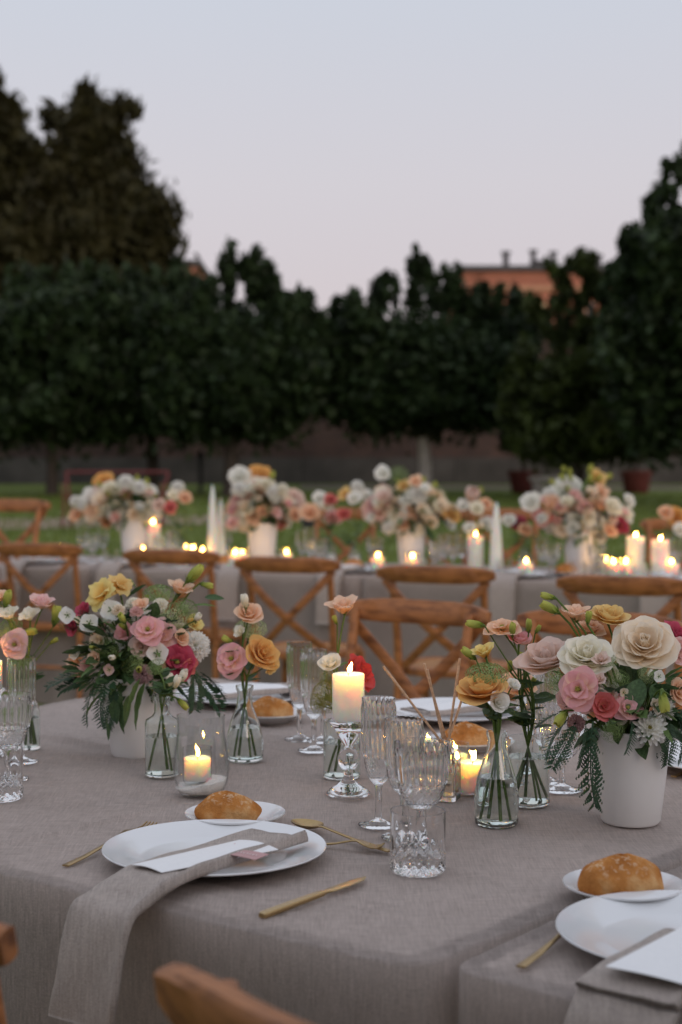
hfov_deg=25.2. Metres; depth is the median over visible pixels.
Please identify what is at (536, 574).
dinner plate
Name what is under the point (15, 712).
water goblet
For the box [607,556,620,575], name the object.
votive candle
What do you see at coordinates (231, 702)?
dinner plate
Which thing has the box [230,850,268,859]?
name card
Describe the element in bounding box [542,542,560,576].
water goblet
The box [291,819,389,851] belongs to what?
spoon
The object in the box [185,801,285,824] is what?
bread plate
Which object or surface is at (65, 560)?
bread plate
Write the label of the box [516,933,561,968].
fork
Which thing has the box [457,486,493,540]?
flower posy
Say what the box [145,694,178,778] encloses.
glass bottle
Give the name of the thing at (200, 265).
tower house
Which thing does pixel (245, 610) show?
spray rose
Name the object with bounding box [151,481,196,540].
flower posy
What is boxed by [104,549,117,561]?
tumbler
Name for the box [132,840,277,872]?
menu card
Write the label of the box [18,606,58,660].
lisianthus
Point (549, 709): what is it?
water goblet
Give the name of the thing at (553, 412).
potted tree
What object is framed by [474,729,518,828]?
glass vase
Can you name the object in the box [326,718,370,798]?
candle holder
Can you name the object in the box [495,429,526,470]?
potted tree
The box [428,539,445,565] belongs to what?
water goblet
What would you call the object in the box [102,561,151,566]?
dinner plate
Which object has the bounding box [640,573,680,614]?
napkin
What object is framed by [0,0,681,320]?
sky
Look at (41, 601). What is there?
lisianthus
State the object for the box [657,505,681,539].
flower posy
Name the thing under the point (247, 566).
wooden chair
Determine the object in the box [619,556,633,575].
votive candle
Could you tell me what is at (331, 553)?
glass vase
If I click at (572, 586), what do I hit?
wooden chair
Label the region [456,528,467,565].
champagne flute
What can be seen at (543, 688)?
champagne flute
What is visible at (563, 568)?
bread roll
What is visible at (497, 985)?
tablecloth
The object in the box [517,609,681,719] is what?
wooden chair
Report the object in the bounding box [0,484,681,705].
lawn
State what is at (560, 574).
bread plate
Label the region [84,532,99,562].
water goblet
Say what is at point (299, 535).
wine glass
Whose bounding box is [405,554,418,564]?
votive candle
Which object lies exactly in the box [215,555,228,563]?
bread roll
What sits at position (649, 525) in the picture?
wooden chair
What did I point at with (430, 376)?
citrus tree
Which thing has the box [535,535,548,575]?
wine glass
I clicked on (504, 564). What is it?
tumbler
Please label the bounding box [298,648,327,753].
champagne flute
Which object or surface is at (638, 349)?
broadleaf tree
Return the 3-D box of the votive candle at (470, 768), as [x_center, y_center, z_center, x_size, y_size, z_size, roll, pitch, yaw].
[0.219,0.433,2.539,0.053,0.074,0.053,0,2,0]
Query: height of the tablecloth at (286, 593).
0.736 m
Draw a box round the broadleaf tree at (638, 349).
[584,142,681,474]
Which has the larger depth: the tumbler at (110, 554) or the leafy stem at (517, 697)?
the tumbler at (110, 554)
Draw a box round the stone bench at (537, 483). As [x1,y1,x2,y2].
[528,476,558,493]
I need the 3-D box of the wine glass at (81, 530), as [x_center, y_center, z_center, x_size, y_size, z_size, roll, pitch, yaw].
[-1.486,0.180,8.765,0.075,0.197,0.075,0,2,0]
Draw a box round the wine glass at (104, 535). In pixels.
[97,526,108,559]
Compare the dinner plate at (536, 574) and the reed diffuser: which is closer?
the reed diffuser
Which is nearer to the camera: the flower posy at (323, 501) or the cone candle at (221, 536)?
the flower posy at (323, 501)
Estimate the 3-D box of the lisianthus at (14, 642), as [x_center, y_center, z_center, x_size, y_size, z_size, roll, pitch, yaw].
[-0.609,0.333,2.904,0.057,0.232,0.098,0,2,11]
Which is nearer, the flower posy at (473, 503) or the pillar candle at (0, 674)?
the pillar candle at (0, 674)
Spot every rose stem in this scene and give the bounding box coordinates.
[245,634,279,686]
[348,653,374,691]
[456,673,514,732]
[502,670,544,740]
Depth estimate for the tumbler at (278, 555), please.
7.96 m
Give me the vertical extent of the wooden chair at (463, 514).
0.906 m
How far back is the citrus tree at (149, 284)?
33.71 m
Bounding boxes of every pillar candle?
[0,660,1,689]
[146,520,159,548]
[332,662,363,722]
[467,533,482,567]
[626,533,643,575]
[651,536,668,572]
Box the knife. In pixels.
[259,876,365,918]
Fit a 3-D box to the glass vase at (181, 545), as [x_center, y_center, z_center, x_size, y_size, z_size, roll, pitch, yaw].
[-0.875,0.215,8.382,0.072,0.150,0.072,0,2,0]
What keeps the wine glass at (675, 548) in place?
on the tablecloth at (527, 598)
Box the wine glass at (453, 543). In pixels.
[446,534,459,565]
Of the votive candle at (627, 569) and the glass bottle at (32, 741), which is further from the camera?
the votive candle at (627, 569)
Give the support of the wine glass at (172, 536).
on the tablecloth at (286, 593)
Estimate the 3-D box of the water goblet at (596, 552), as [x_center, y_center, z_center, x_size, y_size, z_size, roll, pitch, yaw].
[1.239,0.237,7.388,0.093,0.168,0.093,0,2,0]
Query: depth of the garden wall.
39.95 m
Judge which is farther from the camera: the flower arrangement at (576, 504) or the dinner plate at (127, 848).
the flower arrangement at (576, 504)
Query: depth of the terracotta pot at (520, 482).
33.73 m
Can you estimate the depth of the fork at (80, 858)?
2.14 m
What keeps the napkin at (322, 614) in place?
on the dinner plate at (364, 570)
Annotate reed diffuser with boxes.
[440,738,460,801]
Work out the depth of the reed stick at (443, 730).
2.50 m
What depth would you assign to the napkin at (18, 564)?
8.26 m
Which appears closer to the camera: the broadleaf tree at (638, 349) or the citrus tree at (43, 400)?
the broadleaf tree at (638, 349)
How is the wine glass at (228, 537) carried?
on the tablecloth at (286, 593)
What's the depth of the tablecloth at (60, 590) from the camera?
8.20 m
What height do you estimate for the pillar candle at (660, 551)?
0.210 m
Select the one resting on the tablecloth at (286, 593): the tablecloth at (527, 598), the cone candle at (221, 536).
the cone candle at (221, 536)
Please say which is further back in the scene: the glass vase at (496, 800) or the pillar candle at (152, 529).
the pillar candle at (152, 529)
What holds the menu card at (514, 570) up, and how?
on the napkin at (501, 594)
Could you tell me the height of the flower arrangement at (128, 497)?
0.370 m
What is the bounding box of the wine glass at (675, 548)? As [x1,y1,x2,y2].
[669,538,681,563]
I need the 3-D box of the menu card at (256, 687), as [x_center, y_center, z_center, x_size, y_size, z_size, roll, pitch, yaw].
[-0.222,0.409,3.525,0.195,0.004,0.085,-1,2,-33]
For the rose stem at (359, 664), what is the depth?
2.68 m
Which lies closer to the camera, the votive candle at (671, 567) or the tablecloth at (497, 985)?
the tablecloth at (497, 985)
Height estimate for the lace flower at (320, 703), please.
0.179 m
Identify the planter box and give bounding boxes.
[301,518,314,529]
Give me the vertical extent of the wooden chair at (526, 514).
0.906 m
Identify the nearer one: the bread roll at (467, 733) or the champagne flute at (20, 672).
the champagne flute at (20, 672)
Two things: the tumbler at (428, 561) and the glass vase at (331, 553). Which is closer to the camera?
the tumbler at (428, 561)
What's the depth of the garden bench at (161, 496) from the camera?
22.02 m
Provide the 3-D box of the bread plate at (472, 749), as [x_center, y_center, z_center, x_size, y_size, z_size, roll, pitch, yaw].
[0.244,0.448,2.944,0.154,0.021,0.154,0,2,0]
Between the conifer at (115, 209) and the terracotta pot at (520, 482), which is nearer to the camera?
the terracotta pot at (520, 482)
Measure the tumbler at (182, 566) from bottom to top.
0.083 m
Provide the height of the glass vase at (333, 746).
0.100 m
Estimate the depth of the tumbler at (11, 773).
2.48 m
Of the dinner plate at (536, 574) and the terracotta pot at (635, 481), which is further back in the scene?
the terracotta pot at (635, 481)
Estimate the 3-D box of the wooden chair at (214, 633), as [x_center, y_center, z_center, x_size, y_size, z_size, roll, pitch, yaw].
[-0.755,0.625,7.598,0.504,0.907,0.567,1,2,17]
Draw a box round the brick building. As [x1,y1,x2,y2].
[449,249,603,324]
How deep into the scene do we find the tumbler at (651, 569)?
7.16 m
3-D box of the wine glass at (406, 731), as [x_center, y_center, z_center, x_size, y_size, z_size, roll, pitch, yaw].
[0.092,0.392,2.242,0.067,0.176,0.067,0,2,0]
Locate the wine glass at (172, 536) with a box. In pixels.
[166,530,178,566]
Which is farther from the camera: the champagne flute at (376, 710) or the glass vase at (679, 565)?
the glass vase at (679, 565)
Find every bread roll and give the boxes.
[194,790,261,819]
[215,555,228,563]
[253,696,293,716]
[342,558,363,564]
[445,721,487,745]
[555,563,569,572]
[577,853,663,895]
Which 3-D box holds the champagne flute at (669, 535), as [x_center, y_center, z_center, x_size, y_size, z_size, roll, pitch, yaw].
[1.608,0.209,7.476,0.070,0.218,0.070,0,2,0]
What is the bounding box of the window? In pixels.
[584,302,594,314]
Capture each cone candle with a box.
[207,483,217,552]
[217,498,225,555]
[489,501,502,570]
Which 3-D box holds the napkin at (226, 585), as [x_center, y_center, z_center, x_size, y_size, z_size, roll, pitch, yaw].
[-0.520,0.407,7.930,0.124,0.278,0.388,1,2,22]
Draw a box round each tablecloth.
[0,556,122,703]
[0,678,681,1023]
[84,562,398,697]
[359,565,681,713]
[458,865,681,1023]
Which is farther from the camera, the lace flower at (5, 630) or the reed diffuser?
the lace flower at (5, 630)
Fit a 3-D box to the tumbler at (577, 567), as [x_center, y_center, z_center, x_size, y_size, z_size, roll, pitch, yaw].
[1.147,0.280,7.361,0.076,0.083,0.076,0,2,0]
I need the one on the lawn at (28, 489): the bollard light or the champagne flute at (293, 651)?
the bollard light
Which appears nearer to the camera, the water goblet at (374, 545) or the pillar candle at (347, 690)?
the pillar candle at (347, 690)
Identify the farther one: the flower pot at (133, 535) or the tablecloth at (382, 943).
the flower pot at (133, 535)
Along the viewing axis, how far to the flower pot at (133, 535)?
8.51 m
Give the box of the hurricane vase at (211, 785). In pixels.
[173,716,228,797]
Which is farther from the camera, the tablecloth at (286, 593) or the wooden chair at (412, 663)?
the tablecloth at (286, 593)
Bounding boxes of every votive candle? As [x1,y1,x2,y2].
[182,748,210,781]
[228,548,242,564]
[370,550,384,572]
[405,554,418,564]
[453,744,466,759]
[460,750,481,792]
[518,559,533,574]
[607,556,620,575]
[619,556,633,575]
[666,556,679,577]
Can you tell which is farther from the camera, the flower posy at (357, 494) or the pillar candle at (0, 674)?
the flower posy at (357, 494)
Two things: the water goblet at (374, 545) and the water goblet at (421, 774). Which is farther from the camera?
the water goblet at (374, 545)
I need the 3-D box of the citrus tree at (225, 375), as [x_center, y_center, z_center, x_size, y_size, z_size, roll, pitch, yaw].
[-2.366,-3.006,31.938,4.492,5.593,3.910,0,2,0]
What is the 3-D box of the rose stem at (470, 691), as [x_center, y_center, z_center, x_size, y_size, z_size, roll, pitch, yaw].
[0.213,0.356,2.312,0.085,0.222,0.083,-1,2,-18]
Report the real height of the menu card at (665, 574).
0.005 m
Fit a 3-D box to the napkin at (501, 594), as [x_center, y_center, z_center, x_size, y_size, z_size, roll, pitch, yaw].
[0.827,0.423,7.393,0.124,0.278,0.388,1,2,22]
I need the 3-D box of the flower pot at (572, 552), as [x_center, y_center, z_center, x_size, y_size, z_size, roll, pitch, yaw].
[1.183,0.206,7.592,0.157,0.216,0.157,0,2,0]
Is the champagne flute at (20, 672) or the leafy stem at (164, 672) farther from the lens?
the champagne flute at (20, 672)
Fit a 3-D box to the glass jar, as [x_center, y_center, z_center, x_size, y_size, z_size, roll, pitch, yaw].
[0.303,0.419,2.467,0.071,0.108,0.071,0,2,0]
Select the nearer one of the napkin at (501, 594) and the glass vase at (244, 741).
the glass vase at (244, 741)
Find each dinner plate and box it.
[11,558,63,564]
[101,819,326,876]
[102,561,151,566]
[175,683,290,706]
[343,567,375,573]
[395,697,516,724]
[495,571,548,577]
[555,890,681,958]
[668,741,681,768]
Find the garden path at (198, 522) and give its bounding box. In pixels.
[0,515,353,528]
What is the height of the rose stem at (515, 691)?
0.198 m
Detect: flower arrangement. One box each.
[44,564,227,739]
[68,472,172,531]
[224,465,306,542]
[361,464,460,544]
[512,592,681,812]
[519,464,634,547]
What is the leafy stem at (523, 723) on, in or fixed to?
in the glass jar
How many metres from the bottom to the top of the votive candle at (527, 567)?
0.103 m
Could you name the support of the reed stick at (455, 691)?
in the reed diffuser
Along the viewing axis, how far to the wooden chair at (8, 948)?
1.40 m
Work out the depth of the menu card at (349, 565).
7.80 m
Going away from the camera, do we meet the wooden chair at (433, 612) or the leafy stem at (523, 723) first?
the leafy stem at (523, 723)
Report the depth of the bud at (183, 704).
2.69 m
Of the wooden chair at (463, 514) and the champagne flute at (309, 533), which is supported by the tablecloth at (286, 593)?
the champagne flute at (309, 533)
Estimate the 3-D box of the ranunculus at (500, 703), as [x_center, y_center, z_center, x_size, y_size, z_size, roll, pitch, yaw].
[0.245,0.361,2.315,0.045,0.212,0.082,1,2,16]
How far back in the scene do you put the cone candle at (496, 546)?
7.62 m
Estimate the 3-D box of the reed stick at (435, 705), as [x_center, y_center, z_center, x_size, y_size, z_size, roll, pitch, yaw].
[0.160,0.342,2.497,0.043,0.171,0.004,0,2,-10]
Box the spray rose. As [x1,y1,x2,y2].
[225,593,263,686]
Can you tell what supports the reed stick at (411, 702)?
in the reed diffuser
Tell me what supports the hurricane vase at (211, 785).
on the tablecloth at (382, 943)
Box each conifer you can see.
[0,65,61,297]
[35,72,204,287]
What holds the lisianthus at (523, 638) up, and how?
in the glass jar
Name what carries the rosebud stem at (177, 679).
in the glass bottle at (161, 735)
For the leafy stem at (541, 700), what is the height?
0.221 m
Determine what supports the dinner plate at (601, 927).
on the tablecloth at (497, 985)
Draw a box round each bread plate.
[56,558,82,562]
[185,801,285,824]
[258,707,305,723]
[429,733,486,752]
[552,571,569,576]
[562,869,681,901]
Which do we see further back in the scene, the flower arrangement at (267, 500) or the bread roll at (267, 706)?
the flower arrangement at (267, 500)
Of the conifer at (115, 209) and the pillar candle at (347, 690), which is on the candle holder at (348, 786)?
the pillar candle at (347, 690)
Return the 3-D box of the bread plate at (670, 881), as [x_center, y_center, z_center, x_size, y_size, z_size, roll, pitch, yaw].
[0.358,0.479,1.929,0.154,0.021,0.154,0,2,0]
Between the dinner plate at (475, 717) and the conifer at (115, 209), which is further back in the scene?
the conifer at (115, 209)
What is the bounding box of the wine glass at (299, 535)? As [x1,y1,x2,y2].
[295,530,305,556]
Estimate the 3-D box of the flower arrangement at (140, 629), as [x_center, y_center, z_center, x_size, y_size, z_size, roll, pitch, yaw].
[-0.389,0.257,2.869,0.360,0.316,0.260,0,2,0]
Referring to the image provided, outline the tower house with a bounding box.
[183,259,209,277]
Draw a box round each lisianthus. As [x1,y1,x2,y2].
[0,589,26,654]
[0,628,44,679]
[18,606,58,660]
[29,593,61,674]
[216,642,258,686]
[324,594,357,671]
[460,642,498,732]
[465,618,534,740]
[507,618,543,736]
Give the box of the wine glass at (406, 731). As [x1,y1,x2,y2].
[381,716,424,841]
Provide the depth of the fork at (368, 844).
2.18 m
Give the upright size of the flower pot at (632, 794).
0.146 m
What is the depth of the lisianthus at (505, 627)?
2.46 m
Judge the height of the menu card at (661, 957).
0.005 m
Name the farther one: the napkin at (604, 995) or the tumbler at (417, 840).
the tumbler at (417, 840)
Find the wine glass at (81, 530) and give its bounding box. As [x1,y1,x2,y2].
[77,526,88,560]
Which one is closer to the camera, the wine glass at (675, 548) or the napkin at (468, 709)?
the napkin at (468, 709)
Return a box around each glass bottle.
[24,700,39,750]
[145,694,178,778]
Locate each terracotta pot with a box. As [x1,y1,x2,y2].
[507,471,539,492]
[620,471,652,492]
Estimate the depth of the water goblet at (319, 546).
7.95 m
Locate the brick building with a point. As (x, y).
(533, 277)
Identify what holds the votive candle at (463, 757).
on the tablecloth at (382, 943)
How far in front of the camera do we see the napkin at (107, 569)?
8.05 m
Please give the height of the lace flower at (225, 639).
0.252 m
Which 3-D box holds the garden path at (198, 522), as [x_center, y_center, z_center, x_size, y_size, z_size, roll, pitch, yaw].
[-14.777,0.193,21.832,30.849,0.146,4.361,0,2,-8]
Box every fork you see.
[62,821,156,866]
[326,839,384,848]
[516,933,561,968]
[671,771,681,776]
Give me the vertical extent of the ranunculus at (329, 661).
0.210 m
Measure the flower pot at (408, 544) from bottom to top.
0.222 m
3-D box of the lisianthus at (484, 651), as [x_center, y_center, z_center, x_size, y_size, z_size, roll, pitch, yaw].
[0.219,0.334,2.344,0.067,0.266,0.037,1,2,29]
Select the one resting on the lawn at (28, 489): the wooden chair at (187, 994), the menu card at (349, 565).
the wooden chair at (187, 994)
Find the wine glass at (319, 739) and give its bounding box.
[307,651,336,743]
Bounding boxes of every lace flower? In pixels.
[0,617,35,656]
[221,620,268,684]
[310,671,332,713]
[465,662,509,732]
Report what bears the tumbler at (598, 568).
on the tablecloth at (527, 598)
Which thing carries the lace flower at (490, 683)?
in the glass vase at (496, 800)
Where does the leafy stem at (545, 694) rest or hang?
in the glass jar
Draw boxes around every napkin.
[0,557,56,611]
[48,828,307,1023]
[94,561,128,614]
[195,683,288,699]
[215,564,239,620]
[315,565,365,624]
[400,701,515,716]
[489,569,533,621]
[564,928,681,1023]
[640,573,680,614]
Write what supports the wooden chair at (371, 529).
on the lawn at (28, 489)
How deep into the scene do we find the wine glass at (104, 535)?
8.77 m
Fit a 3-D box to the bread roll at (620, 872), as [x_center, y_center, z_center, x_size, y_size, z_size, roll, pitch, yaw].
[0.353,0.458,1.925,0.111,0.054,0.080,0,2,-6]
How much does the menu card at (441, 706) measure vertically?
0.004 m
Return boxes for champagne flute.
[6,655,38,764]
[172,524,182,546]
[284,641,312,741]
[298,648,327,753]
[304,527,314,556]
[358,695,395,829]
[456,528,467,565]
[529,669,559,784]
[663,532,674,558]
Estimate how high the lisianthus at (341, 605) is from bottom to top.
0.311 m
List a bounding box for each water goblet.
[0,691,31,780]
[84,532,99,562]
[153,534,168,564]
[310,537,327,557]
[366,537,383,556]
[393,737,450,804]
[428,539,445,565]
[538,698,586,793]
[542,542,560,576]
[587,543,605,562]
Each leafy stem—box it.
[146,659,184,696]
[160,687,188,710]
[503,651,530,733]
[506,660,555,721]
[514,671,538,740]
[522,677,551,740]
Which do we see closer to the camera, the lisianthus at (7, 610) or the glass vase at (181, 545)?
the lisianthus at (7, 610)
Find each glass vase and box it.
[177,537,186,549]
[226,684,263,763]
[323,718,360,780]
[324,540,336,560]
[348,541,360,560]
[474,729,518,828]
[517,544,530,568]
[669,557,680,573]
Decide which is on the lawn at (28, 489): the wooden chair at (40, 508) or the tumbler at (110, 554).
the wooden chair at (40, 508)
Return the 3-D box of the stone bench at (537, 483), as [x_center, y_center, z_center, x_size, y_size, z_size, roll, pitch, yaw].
[4.629,-0.573,32.998,1.100,0.409,0.400,0,2,0]
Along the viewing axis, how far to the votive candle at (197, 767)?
2.52 m
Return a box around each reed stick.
[383,666,460,766]
[423,663,446,739]
[426,669,443,738]
[447,658,460,738]
[447,701,461,740]
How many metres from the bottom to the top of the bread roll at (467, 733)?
0.050 m
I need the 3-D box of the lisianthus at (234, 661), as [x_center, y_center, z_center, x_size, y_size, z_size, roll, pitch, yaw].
[-0.186,0.346,2.815,0.087,0.212,0.052,-1,2,-21]
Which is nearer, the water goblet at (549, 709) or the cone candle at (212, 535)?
the water goblet at (549, 709)
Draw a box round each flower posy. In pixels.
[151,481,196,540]
[299,490,344,545]
[336,480,372,551]
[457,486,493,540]
[501,514,540,552]
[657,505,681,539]
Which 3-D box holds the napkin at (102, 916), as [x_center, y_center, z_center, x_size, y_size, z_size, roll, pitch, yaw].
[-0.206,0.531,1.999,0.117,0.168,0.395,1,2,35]
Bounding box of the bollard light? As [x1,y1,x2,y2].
[197,451,204,492]
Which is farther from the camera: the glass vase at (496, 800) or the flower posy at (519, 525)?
the flower posy at (519, 525)
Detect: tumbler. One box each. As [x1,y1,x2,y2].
[0,744,23,802]
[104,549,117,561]
[176,565,189,567]
[271,553,285,556]
[389,804,445,877]
[421,558,435,565]
[497,558,511,571]
[570,561,585,574]
[591,562,606,574]
[644,563,659,575]
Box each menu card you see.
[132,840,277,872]
[209,684,287,693]
[341,564,359,566]
[409,701,489,710]
[502,569,520,571]
[605,927,681,983]
[650,573,673,575]
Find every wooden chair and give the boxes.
[0,499,50,638]
[0,542,83,698]
[0,922,17,1023]
[123,549,246,681]
[153,963,309,1023]
[234,556,365,694]
[312,507,375,562]
[344,598,491,699]
[376,565,514,700]
[425,508,469,564]
[465,508,538,566]
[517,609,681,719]
[556,574,681,708]
[640,518,681,569]
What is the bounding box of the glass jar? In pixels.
[506,734,549,807]
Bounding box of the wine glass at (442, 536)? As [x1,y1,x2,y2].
[438,533,450,565]
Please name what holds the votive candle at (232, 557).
on the tablecloth at (286, 593)
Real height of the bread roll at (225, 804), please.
0.050 m
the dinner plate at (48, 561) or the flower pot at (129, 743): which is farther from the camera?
the dinner plate at (48, 561)
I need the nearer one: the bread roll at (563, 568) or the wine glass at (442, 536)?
the bread roll at (563, 568)
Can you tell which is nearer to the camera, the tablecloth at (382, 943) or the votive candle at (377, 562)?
the tablecloth at (382, 943)
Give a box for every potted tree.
[492,246,649,482]
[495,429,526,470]
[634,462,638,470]
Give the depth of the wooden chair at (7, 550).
7.97 m
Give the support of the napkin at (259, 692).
on the dinner plate at (231, 702)
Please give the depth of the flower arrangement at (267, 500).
8.22 m
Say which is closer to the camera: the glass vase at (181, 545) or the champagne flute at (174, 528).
the glass vase at (181, 545)
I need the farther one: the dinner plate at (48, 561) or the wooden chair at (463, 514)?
the wooden chair at (463, 514)
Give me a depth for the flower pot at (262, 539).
8.22 m
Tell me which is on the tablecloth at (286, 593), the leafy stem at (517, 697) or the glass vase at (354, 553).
the glass vase at (354, 553)
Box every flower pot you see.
[100,673,165,758]
[120,520,148,559]
[248,523,276,555]
[396,527,425,564]
[563,532,593,574]
[591,722,669,827]
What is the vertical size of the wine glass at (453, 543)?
0.197 m
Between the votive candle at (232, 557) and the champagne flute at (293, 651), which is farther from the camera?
the votive candle at (232, 557)
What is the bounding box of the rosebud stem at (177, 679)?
[148,674,181,696]
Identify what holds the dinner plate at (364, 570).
on the tablecloth at (286, 593)
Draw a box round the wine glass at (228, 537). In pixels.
[225,528,231,555]
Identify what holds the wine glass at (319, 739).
on the tablecloth at (382, 943)
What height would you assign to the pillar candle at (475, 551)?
0.208 m
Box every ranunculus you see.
[317,653,340,701]
[485,678,520,732]
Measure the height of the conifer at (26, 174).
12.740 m
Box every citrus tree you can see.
[0,252,156,494]
[47,255,254,492]
[123,235,332,496]
[312,241,553,483]
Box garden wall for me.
[0,337,681,483]
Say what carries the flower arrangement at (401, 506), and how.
in the flower pot at (408, 544)
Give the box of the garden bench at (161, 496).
[61,471,168,527]
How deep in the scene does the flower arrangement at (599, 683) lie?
2.29 m
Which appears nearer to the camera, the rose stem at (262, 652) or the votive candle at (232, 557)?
the rose stem at (262, 652)
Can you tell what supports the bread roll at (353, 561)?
on the bread plate
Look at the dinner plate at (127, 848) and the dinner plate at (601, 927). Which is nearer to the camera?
the dinner plate at (601, 927)
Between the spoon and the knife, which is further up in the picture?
the spoon
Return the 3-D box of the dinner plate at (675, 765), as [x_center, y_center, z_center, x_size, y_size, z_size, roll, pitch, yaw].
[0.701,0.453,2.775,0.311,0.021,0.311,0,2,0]
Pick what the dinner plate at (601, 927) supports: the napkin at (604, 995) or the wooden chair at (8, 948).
the napkin at (604, 995)
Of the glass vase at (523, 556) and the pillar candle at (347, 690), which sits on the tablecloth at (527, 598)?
the glass vase at (523, 556)
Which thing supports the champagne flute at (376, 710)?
on the tablecloth at (382, 943)
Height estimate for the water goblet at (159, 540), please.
0.168 m
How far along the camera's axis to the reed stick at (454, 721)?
2.51 m
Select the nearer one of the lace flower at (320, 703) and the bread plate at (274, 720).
the lace flower at (320, 703)

